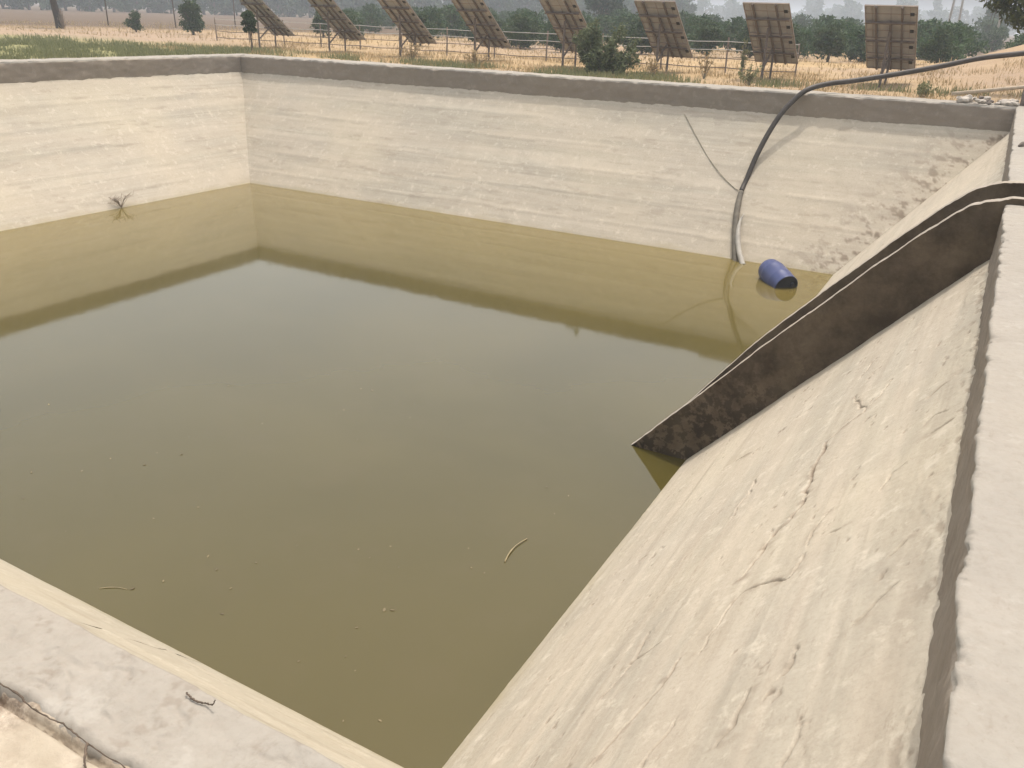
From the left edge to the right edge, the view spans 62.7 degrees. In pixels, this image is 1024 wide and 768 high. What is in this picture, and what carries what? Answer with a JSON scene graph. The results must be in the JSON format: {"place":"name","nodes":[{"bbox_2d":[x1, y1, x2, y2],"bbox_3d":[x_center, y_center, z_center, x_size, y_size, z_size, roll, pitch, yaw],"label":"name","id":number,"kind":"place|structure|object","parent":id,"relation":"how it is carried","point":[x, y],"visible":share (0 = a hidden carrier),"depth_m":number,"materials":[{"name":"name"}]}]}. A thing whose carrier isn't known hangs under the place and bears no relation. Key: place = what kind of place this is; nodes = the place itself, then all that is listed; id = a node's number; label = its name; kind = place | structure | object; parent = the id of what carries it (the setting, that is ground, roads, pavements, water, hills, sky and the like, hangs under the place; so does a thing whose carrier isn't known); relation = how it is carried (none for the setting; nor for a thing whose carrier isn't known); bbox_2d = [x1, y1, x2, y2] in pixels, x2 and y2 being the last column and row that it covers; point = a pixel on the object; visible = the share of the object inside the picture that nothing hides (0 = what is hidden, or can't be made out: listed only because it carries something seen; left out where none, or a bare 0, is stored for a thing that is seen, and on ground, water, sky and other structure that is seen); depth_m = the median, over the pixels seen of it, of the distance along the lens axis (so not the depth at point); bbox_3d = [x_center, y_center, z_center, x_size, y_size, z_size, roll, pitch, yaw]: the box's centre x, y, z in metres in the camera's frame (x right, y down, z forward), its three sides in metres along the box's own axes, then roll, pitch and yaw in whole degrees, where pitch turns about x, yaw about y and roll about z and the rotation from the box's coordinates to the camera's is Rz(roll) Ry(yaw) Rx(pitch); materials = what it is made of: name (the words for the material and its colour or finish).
{"place":"outdoors","nodes":[
{"label":"outdoors","id":0,"kind":"place"},
{"bbox_2d":[0,693,129,767],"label":"dirt path","id":1,"kind":"structure","parent":0,"point":[30,737],"depth_m":2.00,"materials":[{"name":"beige soil"}]},
{"bbox_2d":[0,183,832,767],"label":"water","id":2,"kind":"structure","parent":0,"point":[450,411],"depth_m":12.03,"materials":[{"name":"liquid"}]},
{"bbox_2d":[758,259,797,287],"bbox_3d":[6.064,-2.457,19.287,0.600,0.600,0.975,-4,37,-13],"label":"drum","id":3,"kind":"object","parent":2,"relation":"on","point":[773,273],"visible":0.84,"depth_m":18.98,"materials":[{"name":"blue plastic"}]},
{"bbox_2d":[0,3,1023,102],"bbox_3d":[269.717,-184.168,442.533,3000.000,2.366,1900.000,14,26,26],"label":"ground","id":4,"kind":"structure","parent":0,"point":[35,14],"depth_m":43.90,"materials":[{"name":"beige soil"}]},
{"bbox_2d":[0,0,27,8],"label":"distant tree","id":5,"kind":"object","parent":4,"relation":"on","point":[14,4],"visible":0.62,"depth_m":166.87,"materials":[{"name":"grey plant"}]},
{"bbox_2d":[16,0,65,9],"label":"distant tree","id":6,"kind":"object","parent":4,"relation":"on","point":[43,4],"visible":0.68,"depth_m":162.99,"materials":[{"name":"grey plant"}]},
{"bbox_2d":[50,0,68,28],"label":"bent tree","id":7,"kind":"object","parent":4,"relation":"on","point":[58,17],"visible":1,"depth_m":57.52,"materials":[{"name":"brown plant"}]},
{"bbox_2d":[76,0,101,11],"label":"distant tree","id":8,"kind":"object","parent":4,"relation":"on","point":[87,5],"visible":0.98,"depth_m":166.66,"materials":[{"name":"grey plant"}]},
{"bbox_2d":[97,0,130,11],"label":"distant tree","id":9,"kind":"object","parent":4,"relation":"on","point":[112,3],"visible":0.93,"depth_m":167.60,"materials":[{"name":"grey plant"}]},
{"bbox_2d":[0,53,259,230],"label":"pond wall","id":10,"kind":"structure","parent":4,"relation":"on","point":[84,136],"depth_m":25.42,"materials":[{"name":"paint"}]},
{"bbox_2d":[122,9,145,31],"bbox_3d":[-25.085,-24.006,55.693,1.009,1.472,1.415,21,30,36],"label":"field bush","id":11,"kind":"object","parent":4,"relation":"on","point":[133,23],"visible":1,"depth_m":55.58,"materials":[{"name":"green plant"}]},
{"bbox_2d":[132,0,165,12],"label":"distant tree","id":12,"kind":"object","parent":4,"relation":"on","point":[148,6],"visible":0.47,"depth_m":178.81,"materials":[{"name":"grey plant"}]},
{"bbox_2d":[0,32,314,58],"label":"green weeds","id":13,"kind":"object","parent":4,"relation":"on","point":[49,45],"visible":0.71,"depth_m":32.76,"materials":[{"name":"green plant"}]},
{"bbox_2d":[159,0,181,13],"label":"distant tree","id":14,"kind":"object","parent":4,"relation":"on","point":[175,4],"visible":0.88,"depth_m":180.12,"materials":[{"name":"grey plant"}]},
{"bbox_2d":[177,0,205,34],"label":"field bush","id":15,"kind":"object","parent":4,"relation":"on","point":[193,22],"visible":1,"depth_m":54.10,"materials":[{"name":"green plant"}]},
{"bbox_2d":[0,559,402,767],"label":"pond wall","id":16,"kind":"structure","parent":4,"relation":"on","point":[112,689],"depth_m":2.18,"materials":[{"name":"concrete"}]},
{"bbox_2d":[0,683,125,767],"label":"wall edge","id":17,"kind":"object","parent":16,"relation":"on","point":[37,711],"visible":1,"depth_m":2.03,"materials":[{"name":"grey concrete"}]},
{"bbox_2d":[196,0,232,14],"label":"distant tree","id":18,"kind":"object","parent":4,"relation":"on","point":[211,5],"visible":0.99,"depth_m":178.28,"materials":[{"name":"grey plant"}]},
{"bbox_2d":[217,0,240,14],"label":"distant tree","id":19,"kind":"object","parent":4,"relation":"on","point":[230,11],"visible":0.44,"depth_m":186.67,"materials":[{"name":"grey plant"}]},
{"bbox_2d":[240,9,257,50],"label":"sapling","id":20,"kind":"object","parent":4,"relation":"on","point":[249,20],"visible":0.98,"depth_m":34.63,"materials":[{"name":"green plant"}]},
{"bbox_2d":[239,0,294,47],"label":"solar panel","id":21,"kind":"object","parent":4,"relation":"on","point":[267,17],"visible":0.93,"depth_m":39.79,"materials":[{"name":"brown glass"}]},
{"bbox_2d":[268,0,293,16],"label":"distant tree","id":22,"kind":"object","parent":4,"relation":"on","point":[285,6],"visible":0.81,"depth_m":186.16,"materials":[{"name":"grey plant"}]},
{"bbox_2d":[287,0,315,17],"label":"distant tree","id":23,"kind":"object","parent":4,"relation":"on","point":[307,6],"visible":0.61,"depth_m":184.03,"materials":[{"name":"grey plant"}]},
{"bbox_2d":[310,9,331,37],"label":"citrus tree","id":24,"kind":"object","parent":4,"relation":"on","point":[318,17],"visible":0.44,"depth_m":55.24,"materials":[{"name":"green plant"}]},
{"bbox_2d":[308,0,365,51],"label":"solar panel","id":25,"kind":"object","parent":4,"relation":"on","point":[336,18],"visible":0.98,"depth_m":37.48,"materials":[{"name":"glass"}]},
{"bbox_2d":[339,0,356,9],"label":"distant tree","id":26,"kind":"object","parent":4,"relation":"on","point":[343,4],"visible":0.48,"depth_m":189.06,"materials":[{"name":"grey plant"}]},
{"bbox_2d":[339,13,364,40],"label":"citrus tree","id":27,"kind":"object","parent":4,"relation":"on","point":[352,19],"visible":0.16,"depth_m":52.71,"materials":[{"name":"green plant"}]},
{"bbox_2d":[352,0,380,11],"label":"distant tree","id":28,"kind":"object","parent":4,"relation":"on","point":[363,3],"visible":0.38,"depth_m":189.78,"materials":[{"name":"grey plant"}]},
{"bbox_2d":[356,11,383,32],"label":"orchard tree","id":29,"kind":"object","parent":4,"relation":"on","point":[373,19],"visible":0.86,"depth_m":71.23,"materials":[{"name":"green plant"}]},
{"bbox_2d":[357,3,386,29],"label":"orchard tree","id":30,"kind":"object","parent":4,"relation":"on","point":[367,8],"visible":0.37,"depth_m":81.30,"materials":[{"name":"green plant"}]},
{"bbox_2d":[377,0,436,56],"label":"solar panel","id":31,"kind":"object","parent":4,"relation":"on","point":[404,17],"visible":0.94,"depth_m":35.38,"materials":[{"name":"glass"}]},
{"bbox_2d":[399,42,423,58],"bbox_3d":[-3.854,-12.731,32.301,0.833,0.750,0.855,-11,27,-27],"label":"weed","id":32,"kind":"object","parent":4,"relation":"on","point":[412,52],"visible":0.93,"depth_m":32.28,"materials":[{"name":"plant"}]},
{"bbox_2d":[413,11,437,45],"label":"citrus tree","id":33,"kind":"object","parent":4,"relation":"on","point":[422,16],"visible":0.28,"depth_m":46.81,"materials":[{"name":"green plant"}]},
{"bbox_2d":[419,0,446,10],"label":"distant tree","id":34,"kind":"object","parent":4,"relation":"on","point":[432,3],"visible":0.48,"depth_m":194.42,"materials":[{"name":"grey plant"}]},
{"bbox_2d":[418,4,451,38],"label":"orchard tree","id":35,"kind":"object","parent":4,"relation":"on","point":[434,17],"visible":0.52,"depth_m":58.97,"materials":[{"name":"green plant"}]},
{"bbox_2d":[437,4,464,37],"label":"orchard tree","id":36,"kind":"object","parent":4,"relation":"on","point":[451,12],"visible":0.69,"depth_m":65.21,"materials":[{"name":"green plant"}]},
{"bbox_2d":[463,50,490,65],"bbox_3d":[-1.301,-11.670,30.184,1.017,0.661,0.937,-2,24,-8],"label":"weed","id":37,"kind":"object","parent":4,"relation":"on","point":[474,56],"visible":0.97,"depth_m":29.96,"materials":[{"name":"plant"}]},
{"bbox_2d":[0,20,956,76],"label":"stubble","id":38,"kind":"object","parent":4,"relation":"on","point":[307,39],"visible":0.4,"depth_m":49.75,"materials":[{"name":"beige plant"}]},
{"bbox_2d":[458,15,498,41],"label":"orchard tree","id":39,"kind":"object","parent":4,"relation":"on","point":[469,33],"visible":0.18,"depth_m":58.18,"materials":[{"name":"green plant"}]},
{"bbox_2d":[451,0,511,59],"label":"solar panel","id":40,"kind":"object","parent":4,"relation":"on","point":[481,23],"visible":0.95,"depth_m":33.40,"materials":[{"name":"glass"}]},
{"bbox_2d":[486,0,516,15],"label":"distant tree","id":41,"kind":"object","parent":4,"relation":"on","point":[503,5],"visible":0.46,"depth_m":193.50,"materials":[{"name":"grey plant"}]},
{"bbox_2d":[214,18,799,75],"bbox_3d":[-2.933,-15.238,37.580,31.366,1.458,0.096,16,27,30],"label":"wire fence","id":42,"kind":"object","parent":4,"relation":"on","point":[546,48],"visible":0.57,"depth_m":35.69,"materials":[{"name":"metal"}]},
{"bbox_2d":[501,12,544,48],"bbox_3d":[0.582,-20.186,48.228,2.642,2.117,2.274,4,24,6],"label":"citrus tree","id":43,"kind":"object","parent":4,"relation":"on","point":[519,25],"visible":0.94,"depth_m":47.92,"materials":[{"name":"green plant"}]},
{"bbox_2d":[512,0,533,10],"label":"distant tree","id":44,"kind":"object","parent":4,"relation":"on","point":[517,3],"visible":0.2,"depth_m":205.73,"materials":[{"name":"grey plant"}]},
{"bbox_2d":[520,10,543,38],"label":"orchard tree","id":45,"kind":"object","parent":4,"relation":"on","point":[537,18],"visible":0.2,"depth_m":56.62,"materials":[{"name":"green plant"}]},
{"bbox_2d":[535,20,553,45],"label":"orchard tree","id":46,"kind":"object","parent":4,"relation":"on","point":[547,25],"visible":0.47,"depth_m":54.31,"materials":[{"name":"green plant"}]},
{"bbox_2d":[544,26,564,51],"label":"citrus tree","id":47,"kind":"object","parent":4,"relation":"on","point":[556,45],"visible":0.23,"depth_m":45.60,"materials":[{"name":"green plant"}]},
{"bbox_2d":[539,0,586,66],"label":"solar panel","id":48,"kind":"object","parent":4,"relation":"on","point":[566,19],"visible":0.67,"depth_m":31.11,"materials":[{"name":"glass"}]},
{"bbox_2d":[588,13,618,41],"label":"orchard tree","id":49,"kind":"object","parent":4,"relation":"on","point":[603,19],"visible":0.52,"depth_m":69.56,"materials":[{"name":"green plant"}]},
{"bbox_2d":[584,0,625,28],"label":"tall tree","id":50,"kind":"object","parent":4,"relation":"on","point":[607,6],"visible":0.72,"depth_m":89.93,"materials":[{"name":"green plant"}]},
{"bbox_2d":[572,17,640,74],"bbox_3d":[3.081,-10.902,27.478,2.486,2.001,1.628,14,26,26],"label":"leafy bush","id":51,"kind":"object","parent":4,"relation":"on","point":[610,58],"visible":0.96,"depth_m":27.30,"materials":[{"name":"green plant"}]},
{"bbox_2d":[608,7,637,33],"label":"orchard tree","id":52,"kind":"object","parent":4,"relation":"on","point":[617,12],"visible":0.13,"depth_m":79.77,"materials":[{"name":"green plant"}]},
{"bbox_2d":[608,12,639,44],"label":"orchard tree","id":53,"kind":"object","parent":4,"relation":"on","point":[627,17],"visible":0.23,"depth_m":60.86,"materials":[{"name":"green plant"}]},
{"bbox_2d":[240,55,1015,274],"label":"pond wall","id":54,"kind":"structure","parent":4,"relation":"on","point":[836,182],"depth_m":23.43,"materials":[{"name":"paint"}]},
{"bbox_2d":[732,50,1023,263],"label":"hose","id":55,"kind":"object","parent":54,"relation":"on","point":[737,254],"visible":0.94,"depth_m":21.48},
{"bbox_2d":[621,12,652,53],"bbox_3d":[7.286,-19.322,46.486,2.359,2.386,2.595,-5,24,-14],"label":"citrus tree","id":56,"kind":"object","parent":4,"relation":"on","point":[641,33],"visible":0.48,"depth_m":46.34,"materials":[{"name":"green plant"}]},
{"bbox_2d":[643,54,658,76],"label":"weed","id":57,"kind":"object","parent":4,"relation":"on","point":[651,68],"visible":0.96,"depth_m":26.91,"materials":[{"name":"plant"}]},
{"bbox_2d":[634,0,692,71],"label":"solar panel","id":58,"kind":"object","parent":4,"relation":"on","point":[663,28],"visible":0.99,"depth_m":29.39,"materials":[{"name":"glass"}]},
{"bbox_2d":[675,0,690,13],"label":"distant tree","id":59,"kind":"object","parent":4,"relation":"on","point":[682,4],"visible":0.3,"depth_m":198.35,"materials":[{"name":"grey plant"}]},
{"bbox_2d":[684,12,724,45],"bbox_3d":[12.840,-23.990,57.410,3.214,2.529,2.480,-11,27,-27],"label":"orchard tree","id":60,"kind":"object","parent":4,"relation":"on","point":[695,19],"visible":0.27,"depth_m":56.98,"materials":[{"name":"green plant"}]},
{"bbox_2d":[695,0,713,16],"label":"distant tree","id":61,"kind":"object","parent":4,"relation":"on","point":[701,5],"visible":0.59,"depth_m":421.50,"materials":[{"name":"grey plant"}]},
{"bbox_2d":[686,23,723,53],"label":"orchard tree","id":62,"kind":"object","parent":4,"relation":"on","point":[689,37],"visible":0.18,"depth_m":49.86,"materials":[{"name":"green plant"}]},
{"bbox_2d":[697,51,716,78],"bbox_3d":[6.336,-10.381,27.475,0.651,0.921,0.619,14,26,26],"label":"weed","id":63,"kind":"object","parent":4,"relation":"on","point":[705,67],"visible":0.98,"depth_m":27.52,"materials":[{"name":"plant"}]},
{"bbox_2d":[692,18,728,56],"bbox_3d":[10.523,-18.481,45.069,1.796,2.059,1.774,-16,29,-35],"label":"citrus tree","id":64,"kind":"object","parent":4,"relation":"on","point":[712,31],"visible":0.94,"depth_m":44.76,"materials":[{"name":"green plant"}]},
{"bbox_2d":[723,0,739,21],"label":"distant tree","id":65,"kind":"object","parent":4,"relation":"on","point":[729,10],"visible":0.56,"depth_m":438.69,"materials":[{"name":"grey plant"}]},
{"bbox_2d":[442,106,1023,767],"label":"pond wall","id":66,"kind":"structure","parent":4,"relation":"on","point":[822,568],"depth_m":4.90,"materials":[{"name":"paint"}]},
{"bbox_2d":[631,181,1023,459],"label":"inlet chute","id":67,"kind":"object","parent":66,"relation":"on","point":[924,260],"visible":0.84,"depth_m":9.85,"materials":[{"name":"metal"}]},
{"bbox_2d":[718,16,747,50],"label":"orchard tree","id":68,"kind":"object","parent":4,"relation":"on","point":[731,27],"visible":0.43,"depth_m":55.28,"materials":[{"name":"green plant"}]},
{"bbox_2d":[732,24,753,57],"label":"citrus tree","id":69,"kind":"object","parent":4,"relation":"on","point":[737,46],"visible":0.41,"depth_m":45.36,"materials":[{"name":"green plant"}]},
{"bbox_2d":[739,38,749,71],"bbox_3d":[7.686,-10.687,27.727,0.341,1.355,0.306,14,26,26],"label":"weed","id":70,"kind":"object","parent":4,"relation":"on","point":[743,57],"visible":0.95,"depth_m":27.67,"materials":[{"name":"green plant"}]},
{"bbox_2d":[738,64,762,84],"bbox_3d":[7.179,-9.380,25.554,0.751,0.682,0.816,4,24,4],"label":"weed","id":71,"kind":"object","parent":4,"relation":"on","point":[747,77],"visible":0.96,"depth_m":25.46,"materials":[{"name":"green plant"}]},
{"bbox_2d":[743,2,797,78],"bbox_3d":[8.519,-11.162,27.818,1.470,2.599,2.431,15,27,27],"label":"solar panel","id":72,"kind":"object","parent":4,"relation":"on","point":[771,31],"visible":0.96,"depth_m":27.51,"materials":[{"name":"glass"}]},
{"bbox_2d":[793,23,806,51],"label":"citrus tree","id":73,"kind":"object","parent":4,"relation":"on","point":[798,39],"visible":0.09,"depth_m":42.52,"materials":[{"name":"green plant"}]},
{"bbox_2d":[792,13,814,27],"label":"orchard tree","id":74,"kind":"object","parent":4,"relation":"on","point":[801,19],"visible":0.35,"depth_m":104.45,"materials":[{"name":"green plant"}]},
{"bbox_2d":[796,27,818,58],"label":"orchard tree","id":75,"kind":"object","parent":4,"relation":"on","point":[807,34],"visible":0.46,"depth_m":47.30,"materials":[{"name":"green plant"}]},
{"bbox_2d":[800,0,824,26],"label":"distant tree","id":76,"kind":"object","parent":4,"relation":"on","point":[809,6],"visible":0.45,"depth_m":462.67,"materials":[{"name":"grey plant"}]},
{"bbox_2d":[800,23,825,53],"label":"orchard tree","id":77,"kind":"object","parent":4,"relation":"on","point":[816,27],"visible":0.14,"depth_m":55.59,"materials":[{"name":"green plant"}]},
{"bbox_2d":[812,0,825,18],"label":"distant tree","id":78,"kind":"object","parent":4,"relation":"on","point":[817,10],"visible":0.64,"depth_m":419.81,"materials":[{"name":"grey plant"}]},
{"bbox_2d":[806,13,843,37],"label":"orchard tree","id":79,"kind":"object","parent":4,"relation":"on","point":[823,19],"visible":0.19,"depth_m":60.52,"materials":[{"name":"green plant"}]},
{"bbox_2d":[811,19,849,61],"bbox_3d":[16.430,-17.607,43.315,1.935,2.210,2.006,14,26,26],"label":"citrus tree","id":80,"kind":"object","parent":4,"relation":"on","point":[831,35],"visible":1,"depth_m":42.94,"materials":[{"name":"green plant"}]},
{"bbox_2d":[823,19,860,55],"bbox_3d":[20.573,-21.514,52.376,2.536,2.274,3.142,-6,25,-17],"label":"orchard tree","id":81,"kind":"object","parent":4,"relation":"on","point":[847,26],"visible":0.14,"depth_m":51.61,"materials":[{"name":"green plant"}]},
{"bbox_2d":[837,0,861,21],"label":"distant tree","id":82,"kind":"object","parent":4,"relation":"on","point":[850,6],"visible":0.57,"depth_m":407.13,"materials":[{"name":"grey plant"}]},
{"bbox_2d":[842,24,865,61],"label":"orchard tree","id":83,"kind":"object","parent":4,"relation":"on","point":[855,50],"visible":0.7,"depth_m":45.48,"materials":[{"name":"green plant"}]},
{"bbox_2d":[864,4,918,86],"bbox_3d":[11.619,-10.254,25.974,1.470,2.599,2.431,15,27,27],"label":"solar panel","id":84,"kind":"object","parent":4,"relation":"on","point":[891,35],"visible":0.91,"depth_m":25.66,"materials":[{"name":"glass"}]},
{"bbox_2d":[916,80,937,96],"bbox_3d":[11.286,-7.983,22.868,0.493,0.522,0.784,2,24,1],"label":"weed","id":85,"kind":"object","parent":4,"relation":"on","point":[924,87],"visible":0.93,"depth_m":22.86,"materials":[{"name":"green plant"}]},
{"bbox_2d":[916,17,940,59],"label":"orchard tree","id":86,"kind":"object","parent":4,"relation":"on","point":[925,28],"visible":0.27,"depth_m":50.73,"materials":[{"name":"green plant"}]},
{"bbox_2d":[927,0,942,18],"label":"distant tree","id":87,"kind":"object","parent":4,"relation":"on","point":[937,4],"visible":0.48,"depth_m":401.67,"materials":[{"name":"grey plant"}]},
{"bbox_2d":[916,26,956,63],"bbox_3d":[19.663,-15.509,38.780,1.842,1.840,1.589,19,29,34],"label":"citrus tree","id":88,"kind":"object","parent":4,"relation":"on","point":[940,47],"visible":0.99,"depth_m":38.47,"materials":[{"name":"green plant"}]},
{"bbox_2d":[930,7,954,22],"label":"distant tree","id":89,"kind":"object","parent":4,"relation":"on","point":[943,14],"visible":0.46,"depth_m":397.71,"materials":[{"name":"grey plant"}]},
{"bbox_2d":[916,19,974,62],"bbox_3d":[22.669,-17.822,44.058,3.349,2.424,2.704,-19,31,-40],"label":"orchard tree","id":90,"kind":"object","parent":4,"relation":"on","point":[958,33],"visible":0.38,"depth_m":43.62,"materials":[{"name":"green plant"}]},
{"bbox_2d":[947,6,964,22],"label":"distant tree","id":91,"kind":"object","parent":4,"relation":"on","point":[955,12],"visible":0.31,"depth_m":417.52,"materials":[{"name":"grey plant"}]},
{"bbox_2d":[957,26,990,57],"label":"orchard tree","id":92,"kind":"object","parent":4,"relation":"on","point":[978,46],"visible":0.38,"depth_m":49.71,"materials":[{"name":"green plant"}]},
{"bbox_2d":[967,6,983,30],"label":"distant tree","id":93,"kind":"object","parent":4,"relation":"on","point":[976,10],"visible":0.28,"depth_m":463.70,"materials":[{"name":"grey plant"}]},
{"bbox_2d":[951,85,1023,95],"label":"wooden pole","id":94,"kind":"object","parent":4,"relation":"on","point":[987,90],"visible":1,"depth_m":20.59,"materials":[{"name":"brown wood"}]},
{"bbox_2d":[972,18,1008,42],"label":"orchard tree","id":95,"kind":"object","parent":4,"relation":"on","point":[988,25],"visible":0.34,"depth_m":96.34,"materials":[{"name":"green plant"}]},
{"bbox_2d":[978,26,1008,51],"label":"orchard tree","id":96,"kind":"object","parent":4,"relation":"on","point":[994,43],"visible":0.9,"depth_m":78.36,"materials":[{"name":"green plant"}]},
{"bbox_2d":[972,3,1020,40],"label":"distant tree","id":97,"kind":"object","parent":4,"relation":"on","point":[988,16],"visible":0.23,"depth_m":133.07,"materials":[{"name":"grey plant"}]},
{"bbox_2d":[975,0,1023,33],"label":"overhanging tree","id":98,"kind":"object","parent":4,"relation":"on","point":[1015,10],"visible":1,"depth_m":22.93,"materials":[{"name":"green plant"}]},
{"bbox_2d":[1003,32,1023,48],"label":"orchard tree","id":99,"kind":"object","parent":4,"relation":"on","point":[1018,42],"visible":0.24,"depth_m":42.91,"materials":[{"name":"green plant"}]},
{"bbox_2d":[167,0,1022,33],"label":"sky","id":100,"kind":"structure","parent":0,"point":[795,5],"materials":[{"name":"white"}]},
{"bbox_2d":[202,44,1022,96],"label":"green grass","id":101,"kind":"structure","parent":0,"point":[631,75],"depth_m":26.67,"materials":[{"name":"green plant"}]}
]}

